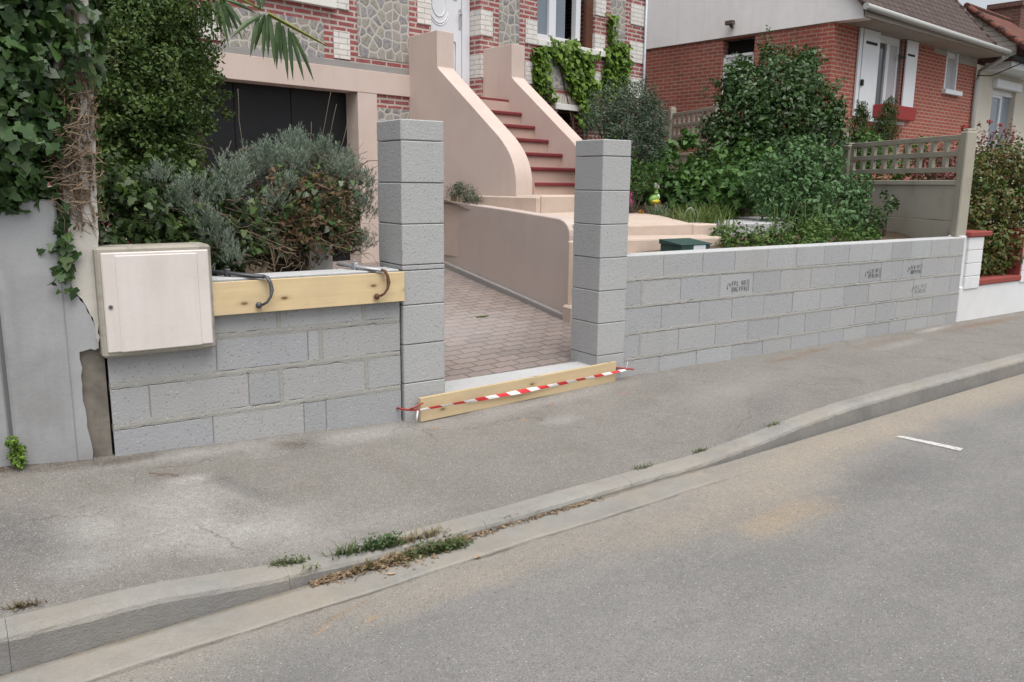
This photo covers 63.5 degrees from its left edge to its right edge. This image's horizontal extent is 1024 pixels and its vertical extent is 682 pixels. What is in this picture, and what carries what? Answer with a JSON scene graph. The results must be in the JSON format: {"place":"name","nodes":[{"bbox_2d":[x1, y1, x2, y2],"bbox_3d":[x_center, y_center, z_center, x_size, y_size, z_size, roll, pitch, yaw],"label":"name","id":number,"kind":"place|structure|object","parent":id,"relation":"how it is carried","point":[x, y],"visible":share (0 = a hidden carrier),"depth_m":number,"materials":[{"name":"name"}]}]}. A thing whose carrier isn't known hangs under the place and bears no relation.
{"place":"outdoors","nodes":[
{"label":"outdoors","id":0,"kind":"place"},
{"bbox_2d":[217,259,272,274],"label":"bed soil","id":1,"kind":"structure","parent":0,"point":[255,271],"depth_m":6.27,"materials":[{"name":"brown soil"}]},
{"bbox_2d":[91,0,235,241],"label":"evergreen shrub","id":2,"kind":"object","parent":1,"relation":"on","point":[138,120],"visible":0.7,"depth_m":5.31,"materials":[{"name":"green plant"}]},
{"bbox_2d":[95,148,287,275],"bbox_3d":[-1.931,-0.691,4.892,1.171,0.898,0.718,-7,13,-34],"label":"ivy","id":3,"kind":"object","parent":1,"relation":"on","point":[131,191],"visible":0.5,"depth_m":4.70,"materials":[{"name":"green plant"}]},
{"bbox_2d":[136,198,315,272],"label":"dead branches","id":4,"kind":"object","parent":1,"relation":"on","point":[274,264],"visible":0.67,"depth_m":4.98,"materials":[{"name":"brown plant"}]},
{"bbox_2d":[176,0,328,253],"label":"garden palm","id":5,"kind":"object","parent":1,"relation":"on","point":[264,26],"visible":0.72,"depth_m":6.38,"materials":[{"name":"green plant"}]},
{"bbox_2d":[141,92,378,271],"bbox_3d":[-1.449,-0.967,5.221,1.014,1.318,1.585,3,11,14],"label":"lavender bush","id":6,"kind":"object","parent":1,"relation":"on","point":[292,155],"visible":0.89,"depth_m":5.07,"materials":[{"name":"grey plant"}]},
{"bbox_2d":[247,158,378,270],"bbox_3d":[-1.277,-0.742,5.285,0.908,0.840,0.577,-7,13,-34],"label":"dead ivy mound","id":7,"kind":"object","parent":1,"relation":"on","point":[314,211],"visible":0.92,"depth_m":5.19,"materials":[{"name":"brown plant"}]},
{"bbox_2d":[305,242,332,270],"bbox_3d":[-1.238,-0.467,5.315,0.154,0.330,0.100,-5,12,-27],"label":"old concrete post","id":8,"kind":"object","parent":1,"relation":"on","point":[327,265],"visible":0.23,"depth_m":5.26,"materials":[{"name":"grey concrete"}]},
{"bbox_2d":[259,242,268,272],"bbox_3d":[-1.515,-0.444,5.047,0.063,0.346,0.055,-7,13,-34],"label":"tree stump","id":9,"kind":"object","parent":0,"point":[264,266],"visible":0.38,"depth_m":5.03,"materials":[{"name":"brown wood"}]},
{"bbox_2d":[333,260,571,380],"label":"driveway","id":10,"kind":"structure","parent":0,"point":[508,334],"depth_m":7.46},
{"bbox_2d":[443,201,573,323],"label":"retaining wall","id":11,"kind":"structure","parent":10,"relation":"on","point":[526,257],"depth_m":8.87,"materials":[{"name":"beige paint"}]},
{"bbox_2d":[451,195,460,201],"bbox_3d":[-0.659,-1.777,10.293,0.115,0.085,0.260,-5,12,-28],"label":"wooden trough","id":12,"kind":"object","parent":11,"relation":"on","point":[454,199],"visible":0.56,"depth_m":10.25,"materials":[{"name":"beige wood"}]},
{"bbox_2d":[445,181,483,203],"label":"trough plant","id":13,"kind":"object","parent":12,"relation":"in","point":[466,194],"visible":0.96,"depth_m":10.00,"materials":[{"name":"green plant"}]},
{"bbox_2d":[0,311,1023,618],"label":"pavement","id":14,"kind":"structure","parent":0,"point":[268,499],"depth_m":4.52,"materials":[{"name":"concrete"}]},
{"bbox_2d":[4,434,27,468],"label":"wall weed","id":15,"kind":"object","parent":14,"relation":"on","point":[19,459],"depth_m":4.04,"materials":[{"name":"green plant"}]},
{"bbox_2d":[0,598,47,611],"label":"weed tuft","id":16,"kind":"object","parent":14,"relation":"on","point":[24,605],"visible":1,"depth_m":2.98,"materials":[{"name":"green plant"}]},
{"bbox_2d":[0,199,78,466],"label":"rendered wall","id":17,"kind":"structure","parent":14,"relation":"on","point":[37,416],"depth_m":4.05,"materials":[{"name":"grey paint"}]},
{"bbox_2d":[0,0,114,300],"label":"ivy","id":18,"kind":"object","parent":17,"relation":"attached to","point":[33,94],"visible":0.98,"depth_m":3.88,"materials":[{"name":"green plant"}]},
{"bbox_2d":[50,0,112,459],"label":"rendered pillar","id":19,"kind":"structure","parent":14,"relation":"on","point":[89,391],"depth_m":4.17,"materials":[{"name":"beige paint"}]},
{"bbox_2d":[104,267,400,455],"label":"block wall","id":20,"kind":"structure","parent":14,"relation":"on","point":[248,376],"depth_m":4.77,"materials":[{"name":"grey concrete"}]},
{"bbox_2d":[92,242,215,357],"bbox_3d":[-1.894,-0.227,4.378,0.563,0.561,0.218,-7,13,-34],"label":"meter box","id":21,"kind":"object","parent":20,"relation":"attached to","point":[155,298],"visible":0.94,"depth_m":4.28,"materials":[{"name":"beige plastic"}]},
{"bbox_2d":[100,249,212,352],"bbox_3d":[-1.835,-0.211,4.300,0.522,0.511,0.021,-7,13,-34],"label":"door","id":22,"kind":"structure","parent":21,"relation":"in","point":[153,300],"depth_m":4.28,"materials":[{"name":"beige plastic"}]},
{"bbox_2d":[212,272,404,315],"bbox_3d":[-1.153,-0.283,4.816,1.165,0.182,0.027,-7,13,-34],"label":"formwork board","id":23,"kind":"object","parent":20,"relation":"attached to","point":[237,297],"visible":0.98,"depth_m":4.77,"materials":[{"name":"yellow wood"}]},
{"bbox_2d":[211,266,273,308],"bbox_3d":[-1.546,-0.305,4.654,0.445,0.227,0.075,4,11,17],"label":"mason clamp","id":24,"kind":"object","parent":23,"relation":"attached to","point":[227,272],"visible":0.98,"depth_m":4.62,"materials":[{"name":"metal"}]},
{"bbox_2d":[336,260,390,298],"bbox_3d":[-0.923,-0.379,5.079,0.395,0.227,0.080,6,12,28],"label":"mason clamp","id":25,"kind":"object","parent":23,"relation":"attached to","point":[354,266],"visible":1,"depth_m":5.03,"materials":[{"name":"metal"}]},
{"bbox_2d":[396,402,422,410],"bbox_3d":[-0.654,0.418,5.273,0.175,0.053,0.044,2,11,5],"label":"steel pin","id":26,"kind":"object","parent":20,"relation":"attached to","point":[411,409],"visible":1,"depth_m":5.26,"materials":[{"name":"red paint"}]},
{"bbox_2d":[377,119,444,421],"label":"gate pillar","id":27,"kind":"structure","parent":14,"relation":"on","point":[411,193],"depth_m":5.21,"materials":[{"name":"grey concrete"}]},
{"bbox_2d":[32,343,963,589],"bbox_3d":[1.294,0.481,5.824,8.090,0.228,1.593,-7,13,-34],"label":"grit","id":28,"kind":"object","parent":14,"relation":"on","point":[517,487],"visible":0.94,"depth_m":4.19,"materials":[{"name":"grey gravel"}]},
{"bbox_2d":[418,361,615,421],"bbox_3d":[0.105,0.340,5.899,1.830,0.158,0.027,-8,14,-39],"label":"formwork board","id":29,"kind":"object","parent":14,"relation":"on","point":[495,389],"visible":0.96,"depth_m":5.79,"materials":[{"name":"beige wood"}]},
{"bbox_2d":[415,361,627,421],"bbox_3d":[0.145,0.336,5.881,1.988,0.131,0.028,-8,14,-40],"label":"barrier tape","id":30,"kind":"object","parent":29,"relation":"attached to","point":[521,391],"visible":1,"depth_m":5.81,"materials":[{"name":"red plastic"}]},
{"bbox_2d":[445,361,589,392],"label":"threshold slab","id":31,"kind":"structure","parent":14,"relation":"on","point":[459,384],"depth_m":6.08,"materials":[{"name":"concrete"}]},
{"bbox_2d":[571,139,630,377],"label":"gate pillar","id":32,"kind":"structure","parent":14,"relation":"on","point":[601,201],"depth_m":6.37,"materials":[{"name":"grey concrete"}]},
{"bbox_2d":[616,367,633,369],"bbox_3d":[0.875,0.217,6.523,0.174,0.025,0.045,2,11,9],"label":"steel pin","id":33,"kind":"object","parent":32,"relation":"attached to","point":[624,368],"visible":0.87,"depth_m":6.52,"materials":[{"name":"red paint"}]},
{"bbox_2d":[692,446,707,452],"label":"weed tuft","id":34,"kind":"object","parent":14,"relation":"on","point":[699,450],"visible":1,"depth_m":5.16,"materials":[{"name":"green plant"}]},
{"bbox_2d":[623,236,964,376],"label":"block wall","id":35,"kind":"structure","parent":14,"relation":"on","point":[683,308],"depth_m":7.59,"materials":[{"name":"grey concrete"}]},
{"bbox_2d":[642,102,976,237],"bbox_3d":[4.043,-2.613,13.753,0.383,3.100,9.394,-2,11,-14],"label":"concrete fence","id":36,"kind":"object","parent":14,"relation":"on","point":[936,201],"visible":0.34,"depth_m":10.09,"materials":[{"name":"beige concrete"}]},
{"bbox_2d":[948,228,1023,321],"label":"white front wall","id":37,"kind":"structure","parent":14,"relation":"on","point":[979,296],"depth_m":9.79,"materials":[{"name":"paint"}]},
{"bbox_2d":[88,373,1023,681],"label":"road","id":38,"kind":"structure","parent":0,"point":[878,549],"depth_m":3.42,"materials":[{"name":"grey asphalt"}]},
{"bbox_2d":[896,436,962,450],"bbox_3d":[2.762,0.671,5.475,0.074,0.006,0.417,-9,14,-40],"label":"road marking","id":39,"kind":"object","parent":38,"relation":"on","point":[937,444],"visible":1,"depth_m":5.45,"materials":[{"name":"white paint"}]},
{"bbox_2d":[443,203,692,256],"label":"garden path","id":40,"kind":"structure","parent":0,"point":[644,224],"depth_m":9.04,"materials":[{"name":"beige concrete"}]},
{"bbox_2d":[643,202,670,216],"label":"ornamental grass","id":41,"kind":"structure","parent":0,"point":[655,211],"depth_m":9.82,"materials":[{"name":"green plant"}]},
{"bbox_2d":[444,175,1019,252],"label":"garden soil","id":42,"kind":"structure","parent":0,"point":[891,235],"depth_m":10.13,"materials":[{"name":"brown soil"}]},
{"bbox_2d":[408,30,581,202],"bbox_3d":[-0.071,-2.654,10.639,2.026,2.462,1.560,11,15,44],"label":"entrance stair","id":43,"kind":"object","parent":42,"relation":"on","point":[510,132],"visible":0.73,"depth_m":10.33,"materials":[{"name":"beige paint"}]},
{"bbox_2d":[457,195,644,212],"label":"stair plinth","id":44,"kind":"structure","parent":42,"relation":"on","point":[548,203],"depth_m":9.50,"materials":[{"name":"beige paint"}]},
{"bbox_2d":[578,71,673,208],"bbox_3d":[1.419,-2.357,10.016,1.216,1.770,0.823,-7,13,-34],"label":"grey leaved tree","id":45,"kind":"object","parent":42,"relation":"on","point":[641,142],"visible":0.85,"depth_m":9.85,"materials":[{"name":"green plant"}]},
{"bbox_2d":[599,135,668,212],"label":"fern clump","id":46,"kind":"object","parent":42,"relation":"on","point":[644,185],"visible":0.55,"depth_m":9.83,"materials":[{"name":"green plant"}]},
{"bbox_2d":[629,182,642,213],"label":"flowering plant","id":47,"kind":"object","parent":42,"relation":"on","point":[630,196],"visible":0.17,"depth_m":9.51,"materials":[{"name":"pink plant"}]},
{"bbox_2d":[648,183,659,203],"bbox_3d":[1.708,-1.770,9.931,0.157,0.255,0.117,-7,13,-34],"label":"bird ornament","id":48,"kind":"object","parent":42,"relation":"on","point":[654,198],"visible":0.99,"depth_m":9.91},
{"bbox_2d":[627,223,721,252],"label":"garden steps","id":49,"kind":"structure","parent":42,"relation":"on","point":[643,243],"depth_m":8.05,"materials":[{"name":"beige concrete"}]},
{"bbox_2d":[656,206,694,221],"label":"ornamental grass","id":50,"kind":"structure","parent":42,"relation":"on","point":[670,215],"depth_m":9.53,"materials":[{"name":"green plant"}]},
{"bbox_2d":[659,238,711,250],"bbox_3d":[1.533,-0.542,7.374,0.384,0.725,0.277,-7,13,-34],"label":"letterbox","id":51,"kind":"object","parent":42,"relation":"on","point":[675,244],"visible":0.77,"depth_m":7.25,"materials":[{"name":"green paint"}]},
{"bbox_2d":[634,128,778,218],"bbox_3d":[2.608,-2.145,10.685,2.236,1.226,1.402,-7,13,-34],"label":"bramble bush","id":52,"kind":"object","parent":42,"relation":"on","point":[714,178],"visible":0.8,"depth_m":10.35,"materials":[{"name":"green plant"}]},
{"bbox_2d":[671,200,742,229],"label":"ornamental grass","id":53,"kind":"object","parent":42,"relation":"on","point":[710,217],"depth_m":9.03,"materials":[{"name":"green plant"}]},
{"bbox_2d":[687,217,795,235],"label":"concrete slab","id":54,"kind":"structure","parent":42,"relation":"on","point":[750,221],"depth_m":9.41,"materials":[{"name":"grey concrete"}]},
{"bbox_2d":[690,25,852,209],"bbox_3d":[3.741,-3.074,11.606,2.160,2.667,1.981,-7,13,-34],"label":"laurel bush","id":55,"kind":"object","parent":42,"relation":"on","point":[767,97],"visible":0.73,"depth_m":11.42,"materials":[{"name":"green plant"}]},
{"bbox_2d":[708,213,882,247],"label":"garden plants","id":56,"kind":"object","parent":42,"relation":"on","point":[809,235],"visible":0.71,"depth_m":8.49,"materials":[{"name":"green plant"}]},
{"bbox_2d":[749,198,853,244],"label":"tall weed","id":57,"kind":"object","parent":42,"relation":"on","point":[773,223],"visible":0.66,"depth_m":8.88,"materials":[{"name":"green plant"}]},
{"bbox_2d":[737,131,874,235],"bbox_3d":[3.534,-1.831,9.918,1.622,1.365,1.342,4,11,16],"label":"elder bush","id":58,"kind":"object","parent":42,"relation":"on","point":[808,180],"visible":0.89,"depth_m":9.87,"materials":[{"name":"green plant"}]},
{"bbox_2d":[643,0,1014,179],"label":"red brick house","id":59,"kind":"structure","parent":42,"relation":"on","point":[922,56],"depth_m":16.59,"materials":[{"name":"brown brick"}]},
{"bbox_2d":[722,38,754,93],"bbox_3d":[4.537,-5.371,16.369,0.190,1.150,0.740,-9,14,-40],"label":"window","id":60,"kind":"structure","parent":59,"relation":"in","point":[746,47],"depth_m":16.36,"materials":[{"name":"black glass"}]},
{"bbox_2d":[875,35,903,119],"bbox_3d":[7.335,-5.163,16.283,1.055,1.590,0.138,-9,14,-40],"label":"window","id":61,"kind":"structure","parent":59,"relation":"in","point":[888,65],"depth_m":16.34,"materials":[{"name":"white paint"}]},
{"bbox_2d":[873,104,916,121],"bbox_3d":[7.523,-4.474,16.218,1.320,0.255,0.253,-9,14,-40],"label":"flower box","id":62,"kind":"object","parent":59,"relation":"on","point":[907,114],"visible":0.71,"depth_m":16.21,"materials":[{"name":"red plastic"}]},
{"bbox_2d":[943,51,958,89],"bbox_3d":[9.537,-5.885,18.054,0.623,0.790,0.120,-9,14,-40],"label":"window","id":63,"kind":"structure","parent":59,"relation":"in","point":[952,60],"depth_m":18.16,"materials":[{"name":"white glass"}]},
{"bbox_2d":[835,180,899,240],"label":"climbing weed","id":64,"kind":"object","parent":42,"relation":"on","point":[865,217],"visible":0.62,"depth_m":9.97,"materials":[{"name":"green plant"}]},
{"bbox_2d":[845,95,901,179],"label":"yew shrub","id":65,"kind":"object","parent":42,"relation":"on","point":[888,131],"visible":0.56,"depth_m":12.62,"materials":[{"name":"green plant"}]},
{"bbox_2d":[821,125,949,179],"bbox_3d":[5.386,-2.384,12.095,1.298,1.512,1.834,-7,13,-34],"label":"garden shrub","id":66,"kind":"object","parent":42,"relation":"on","point":[896,176],"visible":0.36,"depth_m":11.92,"materials":[{"name":"green plant"}]},
{"bbox_2d":[909,140,992,220],"bbox_3d":[5.860,-2.083,11.373,1.036,1.423,1.153,-2,11,-16],"label":"red leaved shrub","id":67,"kind":"object","parent":42,"relation":"on","point":[945,175],"visible":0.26,"depth_m":11.16,"materials":[{"name":"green plant"}]},
{"bbox_2d":[960,119,1020,201],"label":"rose bush","id":68,"kind":"object","parent":42,"relation":"on","point":[1012,135],"visible":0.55,"depth_m":10.46,"materials":[{"name":"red plant"}]},
{"bbox_2d":[967,134,1023,276],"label":"photinia hedge","id":69,"kind":"object","parent":42,"relation":"on","point":[999,194],"visible":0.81,"depth_m":10.06,"materials":[{"name":"green plant"}]},
{"bbox_2d":[958,0,1018,8],"label":"sky","id":70,"kind":"structure","parent":0,"point":[981,3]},
{"label":"ground","id":71,"kind":"structure","parent":0,"visible":0},
{"bbox_2d":[47,0,647,263],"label":"brick house","id":72,"kind":"structure","parent":71,"relation":"on","point":[359,66],"depth_m":10.28,"materials":[{"name":"stone"}]},
{"bbox_2d":[141,81,349,263],"bbox_3d":[-3.040,-1.597,9.630,0.040,2.702,2.680,11,15,44],"label":"garage door","id":73,"kind":"structure","parent":72,"relation":"in","point":[262,109],"depth_m":9.63,"materials":[{"name":"black metal"}]},
{"bbox_2d":[431,0,462,76],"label":"front door","id":74,"kind":"structure","parent":72,"relation":"in","point":[446,15],"depth_m":11.27,"materials":[{"name":"white plastic"}]},
{"bbox_2d":[530,45,558,105],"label":"wall ivy","id":75,"kind":"object","parent":72,"relation":"attached to","point":[542,70],"depth_m":12.23,"materials":[{"name":"green plant"}]},
{"bbox_2d":[537,0,580,42],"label":"window","id":76,"kind":"structure","parent":72,"relation":"in","point":[550,13],"depth_m":12.61,"materials":[{"name":"white plastic"}]},
{"bbox_2d":[547,36,603,139],"bbox_3d":[0.980,-3.558,12.897,1.348,2.222,0.225,-10,15,-43],"label":"wall ivy","id":77,"kind":"object","parent":72,"relation":"attached to","point":[579,75],"depth_m":12.81,"materials":[{"name":"green plant"}]},
{"bbox_2d":[600,12,633,133],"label":"wall ivy","id":78,"kind":"object","parent":72,"relation":"attached to","point":[616,48],"depth_m":13.38,"materials":[{"name":"green plant"}]},
{"bbox_2d":[0,464,722,681],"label":"gutter","id":79,"kind":"object","parent":71,"relation":"on","point":[95,663],"visible":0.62,"depth_m":3.35,"materials":[{"name":"concrete"}]},
{"bbox_2d":[296,560,319,583],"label":"weed tuft","id":80,"kind":"object","parent":79,"relation":"on","point":[316,567],"visible":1,"depth_m":3.48,"materials":[{"name":"green plant"}]},
{"bbox_2d":[344,546,425,576],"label":"gutter weed","id":81,"kind":"object","parent":79,"relation":"on","point":[398,558],"visible":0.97,"depth_m":3.63,"materials":[{"name":"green plant"}]},
{"bbox_2d":[398,530,473,562],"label":"gutter weed","id":82,"kind":"object","parent":79,"relation":"on","point":[444,546],"visible":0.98,"depth_m":3.77,"materials":[{"name":"green plant"}]},
{"bbox_2d":[309,497,603,586],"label":"leaf litter","id":83,"kind":"object","parent":79,"relation":"on","point":[332,577],"visible":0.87,"depth_m":3.66,"materials":[{"name":"brown plant"}]},
{"bbox_2d":[0,353,1023,675],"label":"kerb","id":84,"kind":"structure","parent":71,"relation":"on","point":[46,635],"depth_m":3.53,"materials":[{"name":"concrete"}]},
{"bbox_2d":[262,552,310,567],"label":"weed clump","id":85,"kind":"object","parent":84,"relation":"on","point":[275,563],"visible":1,"depth_m":3.51,"materials":[{"name":"green plant"}]},
{"bbox_2d":[316,530,406,558],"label":"weed clump","id":86,"kind":"object","parent":84,"relation":"on","point":[384,542],"visible":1,"depth_m":3.69,"materials":[{"name":"green plant"}]},
{"bbox_2d":[398,524,450,543],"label":"weed clump","id":87,"kind":"object","parent":84,"relation":"on","point":[421,535],"visible":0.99,"depth_m":3.84,"materials":[{"name":"plant"}]},
{"bbox_2d":[633,462,652,470],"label":"weed tuft","id":88,"kind":"object","parent":84,"relation":"on","point":[636,468],"visible":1,"depth_m":4.85,"materials":[{"name":"green plant"}]},
{"bbox_2d":[764,421,783,426],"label":"weed tuft","id":89,"kind":"object","parent":84,"relation":"on","point":[774,423],"visible":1,"depth_m":5.58,"materials":[{"name":"green plant"}]},
{"bbox_2d":[963,0,1023,224],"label":"cream house","id":90,"kind":"structure","parent":71,"relation":"on","point":[1000,100],"depth_m":19.82,"materials":[{"name":"white paint"}]},
{"bbox_2d":[987,89,1011,147],"bbox_3d":[11.896,-5.445,20.344,1.460,1.358,0.120,-9,14,-40],"label":"window","id":91,"kind":"structure","parent":90,"relation":"in","point":[1000,99],"depth_m":20.36,"materials":[{"name":"white paint"}]},
{"bbox_2d":[977,62,1023,75],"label":"gutter","id":92,"kind":"object","parent":90,"relation":"attached to","point":[1001,71],"visible":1,"depth_m":18.66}
]}

